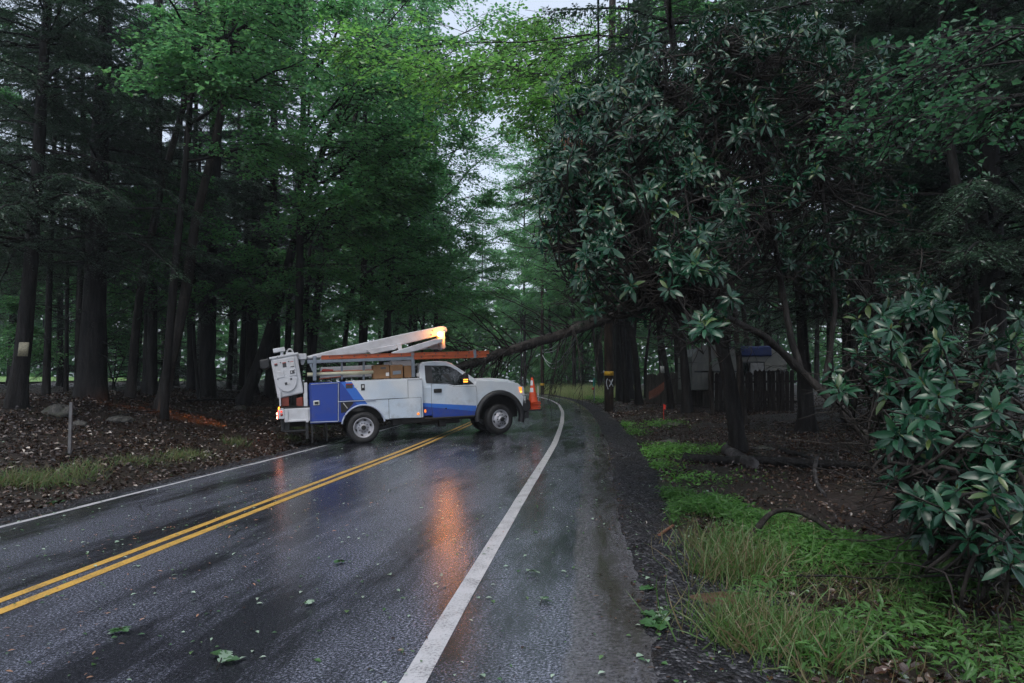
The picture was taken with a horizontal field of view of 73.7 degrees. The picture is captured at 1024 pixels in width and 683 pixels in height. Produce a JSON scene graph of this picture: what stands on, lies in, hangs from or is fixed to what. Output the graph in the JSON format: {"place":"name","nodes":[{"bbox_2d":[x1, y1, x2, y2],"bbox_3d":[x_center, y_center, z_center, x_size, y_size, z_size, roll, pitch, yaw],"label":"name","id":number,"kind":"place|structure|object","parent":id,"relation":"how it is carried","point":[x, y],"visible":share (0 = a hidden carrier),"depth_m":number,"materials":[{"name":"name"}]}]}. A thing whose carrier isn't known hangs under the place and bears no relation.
{"place":"outdoors","nodes":[
{"label":"outdoors","id":0,"kind":"place"},
{"bbox_2d":[0,392,662,682],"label":"road","id":1,"kind":"structure","parent":0,"point":[344,646],"depth_m":5.28,"materials":[{"name":"grey asphalt"}]},
{"bbox_2d":[0,424,402,527],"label":"edge line","id":2,"kind":"object","parent":1,"relation":"on","point":[155,488],"visible":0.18,"depth_m":10.21,"materials":[{"name":"white paint"}]},
{"bbox_2d":[0,421,470,602],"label":"line","id":3,"kind":"object","parent":1,"relation":"on","point":[26,590],"visible":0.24,"depth_m":6.83,"materials":[{"name":"yellow paint"}]},
{"bbox_2d":[0,423,471,613],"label":"line","id":4,"kind":"object","parent":1,"relation":"on","point":[68,584],"visible":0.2,"depth_m":6.46,"materials":[{"name":"yellow paint"}]},
{"bbox_2d":[259,326,541,443],"bbox_3d":[-2.982,1.137,18.851,7.411,3.048,2.537,-2,-4,-17],"label":"bucket truck","id":5,"kind":"object","parent":1,"relation":"on","point":[440,393],"visible":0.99,"depth_m":17.97,"materials":[{"name":"paint"}]},
{"bbox_2d":[321,350,488,359],"bbox_3d":[-2.794,0.392,18.239,4.431,0.220,0.516,-2,-4,-17],"label":"extension ladder","id":6,"kind":"object","parent":5,"relation":"on","point":[453,355],"visible":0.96,"depth_m":18.18,"materials":[{"name":"plastic"}]},
{"bbox_2d":[299,278,654,428],"bbox_3d":[-0.800,0.299,25.212,14.365,6.270,6.608,1,-3,-23],"label":"fallen tree","id":7,"kind":"object","parent":1,"relation":"on","point":[471,364],"visible":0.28,"depth_m":25.46,"materials":[{"name":"green plant"}]},
{"bbox_2d":[399,394,563,682],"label":"edge line","id":8,"kind":"object","parent":1,"relation":"on","point":[429,653],"visible":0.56,"depth_m":4.55,"materials":[{"name":"white paint"}]},
{"bbox_2d":[0,0,1022,382],"label":"sky","id":9,"kind":"structure","parent":0,"point":[532,5],"materials":[{"name":"white"}]},
{"bbox_2d":[0,380,1023,682],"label":"ground","id":10,"kind":"structure","parent":0,"point":[852,498],"depth_m":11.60,"materials":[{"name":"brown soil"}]},
{"bbox_2d":[0,295,67,367],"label":"sapling","id":11,"kind":"object","parent":10,"relation":"on","point":[37,348],"visible":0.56,"depth_m":23.46,"materials":[{"name":"green plant"}]},
{"bbox_2d":[0,23,72,296],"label":"forest tree","id":12,"kind":"object","parent":10,"relation":"on","point":[13,98],"visible":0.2,"depth_m":29.21,"materials":[{"name":"green plant"}]},
{"bbox_2d":[0,91,72,384],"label":"forest tree","id":13,"kind":"object","parent":10,"relation":"on","point":[10,337],"visible":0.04,"depth_m":35.58,"materials":[{"name":"green plant"}]},
{"bbox_2d":[30,291,75,386],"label":"sapling","id":14,"kind":"object","parent":10,"relation":"on","point":[70,349],"visible":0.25,"depth_m":31.46,"materials":[{"name":"green plant"}]},
{"bbox_2d":[0,75,108,386],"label":"forest tree","id":15,"kind":"object","parent":10,"relation":"on","point":[58,377],"visible":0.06,"depth_m":32.51,"materials":[{"name":"green plant"}]},
{"bbox_2d":[40,404,74,417],"bbox_3d":[-11.216,1.762,16.834,0.858,0.473,0.535,0,-3,0],"label":"rock","id":16,"kind":"object","parent":10,"relation":"on","point":[61,410],"visible":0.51,"depth_m":16.68,"materials":[{"name":"grey stone"}]},
{"bbox_2d":[0,0,118,280],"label":"forest tree","id":17,"kind":"object","parent":10,"relation":"on","point":[10,6],"visible":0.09,"depth_m":25.86,"materials":[{"name":"green plant"}]},
{"bbox_2d":[0,11,138,390],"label":"forest tree","id":18,"kind":"object","parent":10,"relation":"on","point":[66,365],"visible":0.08,"depth_m":25.78,"materials":[{"name":"green plant"}]},
{"bbox_2d":[0,0,169,395],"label":"forest tree","id":19,"kind":"object","parent":10,"relation":"on","point":[46,382],"visible":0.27,"depth_m":21.39,"materials":[{"name":"green plant"}]},
{"bbox_2d":[1,0,168,381],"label":"forest tree","id":20,"kind":"object","parent":10,"relation":"on","point":[79,295],"visible":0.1,"depth_m":24.21,"materials":[{"name":"green plant"}]},
{"bbox_2d":[8,12,169,347],"bbox_3d":[-17.961,-6.046,28.635,6.828,16.663,6.158,1,-3,-12],"label":"forest tree","id":21,"kind":"object","parent":10,"relation":"on","point":[72,221],"visible":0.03,"depth_m":28.71,"materials":[{"name":"green plant"}]},
{"bbox_2d":[59,278,142,390],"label":"sapling","id":22,"kind":"object","parent":10,"relation":"on","point":[123,338],"visible":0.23,"depth_m":29.54,"materials":[{"name":"green plant"}]},
{"bbox_2d":[0,0,236,392],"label":"hemlock tree","id":23,"kind":"object","parent":10,"relation":"on","point":[144,335],"visible":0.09,"depth_m":26.48,"materials":[{"name":"green plant"}]},
{"bbox_2d":[0,0,240,408],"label":"hemlock tree","id":24,"kind":"object","parent":10,"relation":"on","point":[17,391],"visible":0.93,"depth_m":16.93,"materials":[{"name":"green plant"}]},
{"bbox_2d":[0,0,246,400],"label":"hemlock tree","id":25,"kind":"object","parent":10,"relation":"on","point":[91,378],"visible":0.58,"depth_m":19.91,"materials":[{"name":"green plant"}]},
{"bbox_2d":[107,321,158,386],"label":"sapling","id":26,"kind":"object","parent":10,"relation":"on","point":[117,367],"visible":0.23,"depth_m":32.08,"materials":[{"name":"green plant"}]},
{"bbox_2d":[73,0,198,388],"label":"forest tree","id":27,"kind":"object","parent":10,"relation":"on","point":[122,28],"visible":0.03,"depth_m":31.50,"materials":[{"name":"green plant"}]},
{"bbox_2d":[106,264,170,388],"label":"sapling","id":28,"kind":"object","parent":10,"relation":"on","point":[109,311],"visible":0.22,"depth_m":31.45,"materials":[{"name":"green plant"}]},
{"bbox_2d":[107,287,199,382],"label":"sapling","id":29,"kind":"object","parent":10,"relation":"on","point":[183,375],"visible":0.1,"depth_m":34.63,"materials":[{"name":"green plant"}]},
{"bbox_2d":[57,0,251,395],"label":"forest tree","id":30,"kind":"object","parent":10,"relation":"on","point":[151,388],"visible":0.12,"depth_m":24.39,"materials":[{"name":"green plant"}]},
{"bbox_2d":[111,0,248,390],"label":"forest tree","id":31,"kind":"object","parent":10,"relation":"on","point":[191,382],"visible":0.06,"depth_m":30.03,"materials":[{"name":"green plant"}]},
{"bbox_2d":[106,128,256,398],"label":"maple tree","id":32,"kind":"object","parent":10,"relation":"on","point":[238,286],"visible":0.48,"depth_m":23.60,"materials":[{"name":"green plant"}]},
{"bbox_2d":[114,0,258,399],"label":"leaning tree","id":33,"kind":"object","parent":10,"relation":"on","point":[131,386],"visible":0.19,"depth_m":21.99,"materials":[{"name":"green plant"}]},
{"bbox_2d":[56,0,325,397],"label":"hemlock tree","id":34,"kind":"object","parent":10,"relation":"on","point":[206,359],"visible":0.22,"depth_m":26.59,"materials":[{"name":"green plant"}]},
{"bbox_2d":[0,424,394,523],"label":"gravel shoulder","id":35,"kind":"object","parent":10,"relation":"on","point":[21,515],"visible":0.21,"depth_m":11.11},
{"bbox_2d":[175,328,239,387],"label":"sapling","id":36,"kind":"object","parent":10,"relation":"on","point":[218,352],"visible":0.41,"depth_m":32.09,"materials":[{"name":"green plant"}]},
{"bbox_2d":[131,0,318,411],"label":"leaning tree","id":37,"kind":"object","parent":10,"relation":"on","point":[183,303],"visible":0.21,"depth_m":20.03,"materials":[{"name":"green plant"}]},
{"bbox_2d":[94,0,371,420],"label":"maple tree","id":38,"kind":"object","parent":10,"relation":"on","point":[178,66],"visible":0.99,"depth_m":16.89,"materials":[{"name":"green plant"}]},
{"bbox_2d":[183,110,293,388],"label":"forest tree","id":39,"kind":"object","parent":10,"relation":"on","point":[230,361],"visible":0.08,"depth_m":36.74,"materials":[{"name":"green plant"}]},
{"bbox_2d":[166,73,334,393],"bbox_3d":[-11.592,-6.557,30.738,7.445,18.273,7.669,1,-3,-18],"label":"hemlock tree","id":40,"kind":"object","parent":10,"relation":"on","point":[251,345],"visible":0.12,"depth_m":30.66,"materials":[{"name":"green plant"}]},
{"bbox_2d":[197,106,314,390],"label":"forest tree","id":41,"kind":"object","parent":10,"relation":"on","point":[241,376],"visible":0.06,"depth_m":33.39,"materials":[{"name":"green plant"}]},
{"bbox_2d":[196,39,330,389],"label":"forest tree","id":42,"kind":"object","parent":10,"relation":"on","point":[278,339],"visible":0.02,"depth_m":37.13,"materials":[{"name":"green plant"}]},
{"bbox_2d":[177,25,377,398],"bbox_3d":[-10.468,-8.251,29.273,7.962,21.950,6.814,2,-4,-37],"label":"forest tree","id":43,"kind":"object","parent":10,"relation":"on","point":[269,387],"visible":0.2,"depth_m":28.92,"materials":[{"name":"green plant"}]},
{"bbox_2d":[242,52,350,354],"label":"forest tree","id":44,"kind":"object","parent":10,"relation":"on","point":[288,338],"visible":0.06,"depth_m":34.62,"materials":[{"name":"green plant"}]},
{"bbox_2d":[225,170,406,404],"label":"maple tree","id":45,"kind":"object","parent":10,"relation":"on","point":[349,300],"visible":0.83,"depth_m":25.10,"materials":[{"name":"green plant"}]},
{"bbox_2d":[303,312,342,371],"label":"sapling","id":46,"kind":"object","parent":10,"relation":"on","point":[333,346],"visible":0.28,"depth_m":45.73,"materials":[{"name":"green plant"}]},
{"bbox_2d":[248,82,431,394],"bbox_3d":[-8.078,-4.979,32.185,8.874,15.632,10.956,0,-3,0],"label":"maple tree","id":47,"kind":"object","parent":10,"relation":"on","point":[280,254],"visible":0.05,"depth_m":31.96,"materials":[{"name":"green plant"}]},
{"bbox_2d":[184,0,525,404],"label":"maple tree","id":48,"kind":"object","parent":10,"relation":"on","point":[340,196],"visible":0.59,"depth_m":21.67,"materials":[{"name":"green plant"}]},
{"bbox_2d":[224,13,486,406],"bbox_3d":[-6.555,-5.103,26.335,9.572,15.872,11.667,3,-4,-42],"label":"maple tree","id":49,"kind":"object","parent":10,"relation":"on","point":[246,394],"visible":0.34,"depth_m":24.44,"materials":[{"name":"green plant"}]},
{"bbox_2d":[330,208,427,381],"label":"leaning tree","id":50,"kind":"object","parent":10,"relation":"on","point":[345,336],"visible":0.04,"depth_m":38.81,"materials":[{"name":"green plant"}]},
{"bbox_2d":[308,41,451,352],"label":"forest tree","id":51,"kind":"object","parent":10,"relation":"on","point":[389,316],"visible":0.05,"depth_m":37.46,"materials":[{"name":"green plant"}]},
{"bbox_2d":[304,0,459,364],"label":"forest tree","id":52,"kind":"object","parent":10,"relation":"on","point":[436,225],"visible":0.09,"depth_m":34.90,"materials":[{"name":"green plant"}]},
{"bbox_2d":[333,42,460,361],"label":"forest tree","id":53,"kind":"object","parent":10,"relation":"on","point":[385,319],"visible":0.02,"depth_m":40.82,"materials":[{"name":"green plant"}]},
{"bbox_2d":[372,153,452,352],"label":"forest tree","id":54,"kind":"object","parent":10,"relation":"on","point":[410,326],"visible":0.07,"depth_m":47.38,"materials":[{"name":"green plant"}]},
{"bbox_2d":[344,178,480,345],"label":"forest tree","id":55,"kind":"object","parent":10,"relation":"on","point":[416,324],"visible":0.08,"depth_m":52.08,"materials":[{"name":"green plant"}]},
{"bbox_2d":[326,0,522,379],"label":"maple tree","id":56,"kind":"object","parent":10,"relation":"on","point":[433,301],"visible":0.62,"depth_m":29.46,"materials":[{"name":"green plant"}]},
{"bbox_2d":[368,168,481,352],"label":"forest tree","id":57,"kind":"object","parent":10,"relation":"on","point":[395,298],"visible":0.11,"depth_m":45.62,"materials":[{"name":"green plant"}]},
{"bbox_2d":[2,417,918,682],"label":"fallen leaves","id":58,"kind":"object","parent":10,"relation":"on","point":[493,601],"visible":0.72,"depth_m":4.93,"materials":[{"name":"green plant"}]},
{"bbox_2d":[430,242,492,330],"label":"tree","id":59,"kind":"object","parent":10,"relation":"on","point":[471,264],"visible":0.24,"depth_m":61.09,"materials":[{"name":"green plant"}]},
{"bbox_2d":[413,77,548,360],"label":"maple tree","id":60,"kind":"object","parent":10,"relation":"on","point":[501,268],"visible":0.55,"depth_m":41.06,"materials":[{"name":"green plant"}]},
{"bbox_2d":[460,215,513,340],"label":"forest tree","id":61,"kind":"object","parent":10,"relation":"on","point":[482,264],"visible":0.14,"depth_m":115.18,"materials":[{"name":"green plant"}]},
{"bbox_2d":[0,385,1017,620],"bbox_3d":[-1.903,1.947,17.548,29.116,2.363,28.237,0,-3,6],"label":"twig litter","id":62,"kind":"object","parent":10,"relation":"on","point":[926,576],"visible":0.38,"depth_m":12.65,"materials":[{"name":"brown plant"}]},
{"bbox_2d":[0,425,1023,682],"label":"grass","id":63,"kind":"structure","parent":10,"relation":"on","point":[720,561],"depth_m":4.04,"materials":[{"name":"green plant"}]},
{"bbox_2d":[0,224,1023,384],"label":"woods","id":64,"kind":"object","parent":10,"relation":"on","point":[476,340],"visible":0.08,"depth_m":97.32,"materials":[{"name":"green plant"}]},
{"bbox_2d":[478,160,553,387],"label":"forest tree","id":65,"kind":"object","parent":10,"relation":"on","point":[529,305],"visible":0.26,"depth_m":79.99,"materials":[{"name":"green plant"}]},
{"bbox_2d":[497,243,545,385],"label":"forest tree","id":66,"kind":"object","parent":10,"relation":"on","point":[515,318],"visible":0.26,"depth_m":96.06,"materials":[{"name":"green plant"}]},
{"bbox_2d":[492,137,578,383],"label":"forest tree","id":67,"kind":"object","parent":10,"relation":"on","point":[519,278],"visible":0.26,"depth_m":69.71,"materials":[{"name":"green plant"}]},
{"bbox_2d":[513,112,602,389],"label":"forest tree","id":68,"kind":"object","parent":10,"relation":"on","point":[541,274],"visible":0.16,"depth_m":57.08,"materials":[{"name":"green plant"}]},
{"bbox_2d":[493,25,630,402],"bbox_3d":[2.753,-6.398,33.105,6.298,19.264,8.675,2,-3,-26],"label":"maple tree","id":69,"kind":"object","parent":10,"relation":"on","point":[623,351],"visible":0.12,"depth_m":33.23,"materials":[{"name":"green plant"}]},
{"bbox_2d":[543,334,584,383],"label":"sapling","id":70,"kind":"object","parent":10,"relation":"on","point":[560,355],"visible":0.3,"depth_m":61.82,"materials":[{"name":"green plant"}]},
{"bbox_2d":[545,275,603,384],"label":"forest tree","id":71,"kind":"object","parent":10,"relation":"on","point":[559,287],"visible":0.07,"depth_m":58.47,"materials":[{"name":"green plant"}]},
{"bbox_2d":[521,381,643,399],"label":"tall grass","id":72,"kind":"structure","parent":10,"relation":"on","point":[567,391],"depth_m":51.46,"materials":[{"name":"green plant"}]},
{"bbox_2d":[546,212,650,400],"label":"hemlock tree","id":73,"kind":"object","parent":10,"relation":"on","point":[618,389],"depth_m":37.03,"materials":[{"name":"brown plant"}]},
{"bbox_2d":[522,2,686,372],"bbox_3d":[4.031,-6.974,31.820,8.405,20.258,8.815,0,-3,0],"label":"maple tree","id":74,"kind":"object","parent":10,"relation":"on","point":[562,29],"visible":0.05,"depth_m":30.30,"materials":[{"name":"green plant"}]},
{"bbox_2d":[604,0,615,410],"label":"utility pole","id":75,"kind":"object","parent":10,"relation":"on","point":[608,376],"visible":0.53,"depth_m":29.02,"materials":[{"name":"brown wood"}]},
{"bbox_2d":[563,5,656,405],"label":"hemlock tree","id":76,"kind":"object","parent":10,"relation":"on","point":[638,398],"depth_m":30.82,"materials":[{"name":"brown plant"}]},
{"bbox_2d":[557,227,692,398],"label":"hemlock tree","id":77,"kind":"object","parent":10,"relation":"on","point":[630,371],"visible":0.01,"depth_m":38.98,"materials":[{"name":"brown plant"}]},
{"bbox_2d":[281,0,980,394],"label":"maple tree","id":78,"kind":"object","parent":10,"relation":"on","point":[497,62],"visible":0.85,"depth_m":15.09,"materials":[{"name":"green plant"}]},
{"bbox_2d":[573,0,694,408],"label":"hemlock tree","id":79,"kind":"object","parent":10,"relation":"on","point":[670,397],"visible":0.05,"depth_m":25.91,"materials":[{"name":"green plant"}]},
{"bbox_2d":[546,391,786,487],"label":"weeds","id":80,"kind":"object","parent":10,"relation":"on","point":[677,447],"visible":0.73,"depth_m":12.42,"materials":[{"name":"green plant"}]},
{"bbox_2d":[542,394,797,682],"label":"gravel shoulder","id":81,"kind":"object","parent":10,"relation":"on","point":[681,659],"visible":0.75,"depth_m":4.68},
{"bbox_2d":[569,0,788,413],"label":"hemlock tree","id":82,"kind":"object","parent":10,"relation":"on","point":[686,406],"visible":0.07,"depth_m":23.60,"materials":[{"name":"green plant"}]},
{"bbox_2d":[645,371,714,406],"bbox_3d":[7.196,2.173,29.728,0.154,1.845,6.506,1,-3,-12],"label":"board fence","id":83,"kind":"object","parent":10,"relation":"on","point":[701,398],"visible":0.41,"depth_m":30.13,"materials":[{"name":"brown wood"}]},
{"bbox_2d":[488,3,920,485],"bbox_3d":[2.876,-1.508,9.524,8.216,7.032,4.822,3,-4,-40],"label":"rhododendron bush","id":84,"kind":"object","parent":10,"relation":"on","point":[616,180],"visible":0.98,"depth_m":7.74,"materials":[{"name":"green plant"}]},
{"bbox_2d":[504,0,928,452],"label":"hemlock tree","id":85,"kind":"object","parent":10,"relation":"on","point":[737,439],"visible":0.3,"depth_m":11.99,"materials":[{"name":"green plant"}]},
{"bbox_2d":[647,0,815,425],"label":"hemlock tree","id":86,"kind":"object","parent":10,"relation":"on","point":[740,375],"visible":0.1,"depth_m":19.27,"materials":[{"name":"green plant"}]},
{"bbox_2d":[678,345,786,400],"bbox_3d":[8.996,1.376,28.094,3.783,2.350,2.345,0,-3,0],"label":"camper trailer","id":87,"kind":"object","parent":10,"relation":"on","point":[699,369],"visible":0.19,"depth_m":26.99,"materials":[{"name":"white metal"}]},
{"bbox_2d":[730,346,771,356],"bbox_3d":[9.551,0.416,27.749,1.400,0.442,1.633,0,-3,0],"label":"tarp","id":88,"kind":"object","parent":87,"relation":"on","point":[764,351],"visible":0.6,"depth_m":26.95,"materials":[{"name":"blue plastic"}]},
{"bbox_2d":[721,444,759,468],"bbox_3d":[3.728,1.900,11.238,0.230,0.249,1.913,0,-3,6],"label":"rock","id":89,"kind":"object","parent":10,"relation":"on","point":[745,459],"visible":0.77,"depth_m":10.75,"materials":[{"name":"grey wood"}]},
{"bbox_2d":[712,369,796,411],"bbox_3d":[8.730,1.906,24.627,3.042,1.858,0.157,-1,-3,16],"label":"board fence","id":90,"kind":"object","parent":10,"relation":"on","point":[771,400],"visible":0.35,"depth_m":24.46,"materials":[{"name":"brown wood"}]},
{"bbox_2d":[704,93,811,394],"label":"hemlock tree","id":91,"kind":"object","parent":10,"relation":"on","point":[765,343],"visible":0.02,"depth_m":34.71,"materials":[{"name":"green plant"}]},
{"bbox_2d":[682,452,875,470],"bbox_3d":[3.968,1.874,10.505,0.258,0.291,3.047,3,-4,-43],"label":"log","id":92,"kind":"object","parent":10,"relation":"on","point":[799,462],"visible":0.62,"depth_m":10.29,"materials":[{"name":"brown wood"}]},
{"bbox_2d":[748,507,845,547],"bbox_3d":[2.303,1.614,5.824,0.805,0.259,0.780,0,-3,0],"label":"branch","id":93,"kind":"object","parent":10,"relation":"on","point":[763,520],"visible":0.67,"depth_m":6.01,"materials":[{"name":"brown plant"}]},
{"bbox_2d":[638,0,975,433],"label":"hemlock tree","id":94,"kind":"object","parent":10,"relation":"on","point":[805,402],"visible":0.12,"depth_m":16.23,"materials":[{"name":"green plant"}]},
{"bbox_2d":[775,211,841,382],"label":"forest tree","id":95,"kind":"object","parent":10,"relation":"on","point":[816,368],"visible":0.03,"depth_m":57.90,"materials":[{"name":"brown plant"}]},
{"bbox_2d":[654,484,1023,682],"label":"stiltgrass","id":96,"kind":"object","parent":10,"relation":"on","point":[738,518],"visible":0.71,"depth_m":4.33,"materials":[{"name":"green plant"}]},
{"bbox_2d":[709,0,1023,364],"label":"hemlock tree","id":97,"kind":"object","parent":10,"relation":"on","point":[885,30],"visible":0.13,"depth_m":15.70,"materials":[{"name":"green plant"}]},
{"bbox_2d":[723,0,1020,426],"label":"hemlock tree","id":98,"kind":"object","parent":10,"relation":"on","point":[844,330],"visible":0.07,"depth_m":16.36,"materials":[{"name":"green plant"}]},
{"bbox_2d":[745,0,1023,342],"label":"hemlock tree","id":99,"kind":"object","parent":10,"relation":"on","point":[937,169],"visible":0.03,"depth_m":16.35,"materials":[{"name":"green plant"}]},
{"bbox_2d":[763,208,1007,422],"bbox_3d":[7.465,0.059,12.742,3.047,3.824,10.594,-2,-4,37],"label":"rhododendron bush","id":100,"kind":"object","parent":10,"relation":"on","point":[865,285],"visible":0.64,"depth_m":9.90,"materials":[{"name":"green plant"}]},
{"bbox_2d":[776,282,1023,654],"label":"rhododendron bush","id":101,"kind":"object","parent":10,"relation":"on","point":[920,377],"visible":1,"depth_m":4.29,"materials":[{"name":"green plant"}]},
{"bbox_2d":[785,0,1023,179],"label":"hornbeam tree","id":102,"kind":"object","parent":10,"relation":"on","point":[962,110],"visible":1,"depth_m":5.04,"materials":[{"name":"green plant"}]},
{"bbox_2d":[785,0,1023,413],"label":"hemlock tree","id":103,"kind":"object","parent":10,"relation":"on","point":[989,191],"visible":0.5,"depth_m":11.87,"materials":[{"name":"green plant"}]},
{"bbox_2d":[786,0,1023,340],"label":"hemlock tree","id":104,"kind":"object","parent":10,"relation":"on","point":[904,34],"visible":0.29,"depth_m":13.73,"materials":[{"name":"green plant"}]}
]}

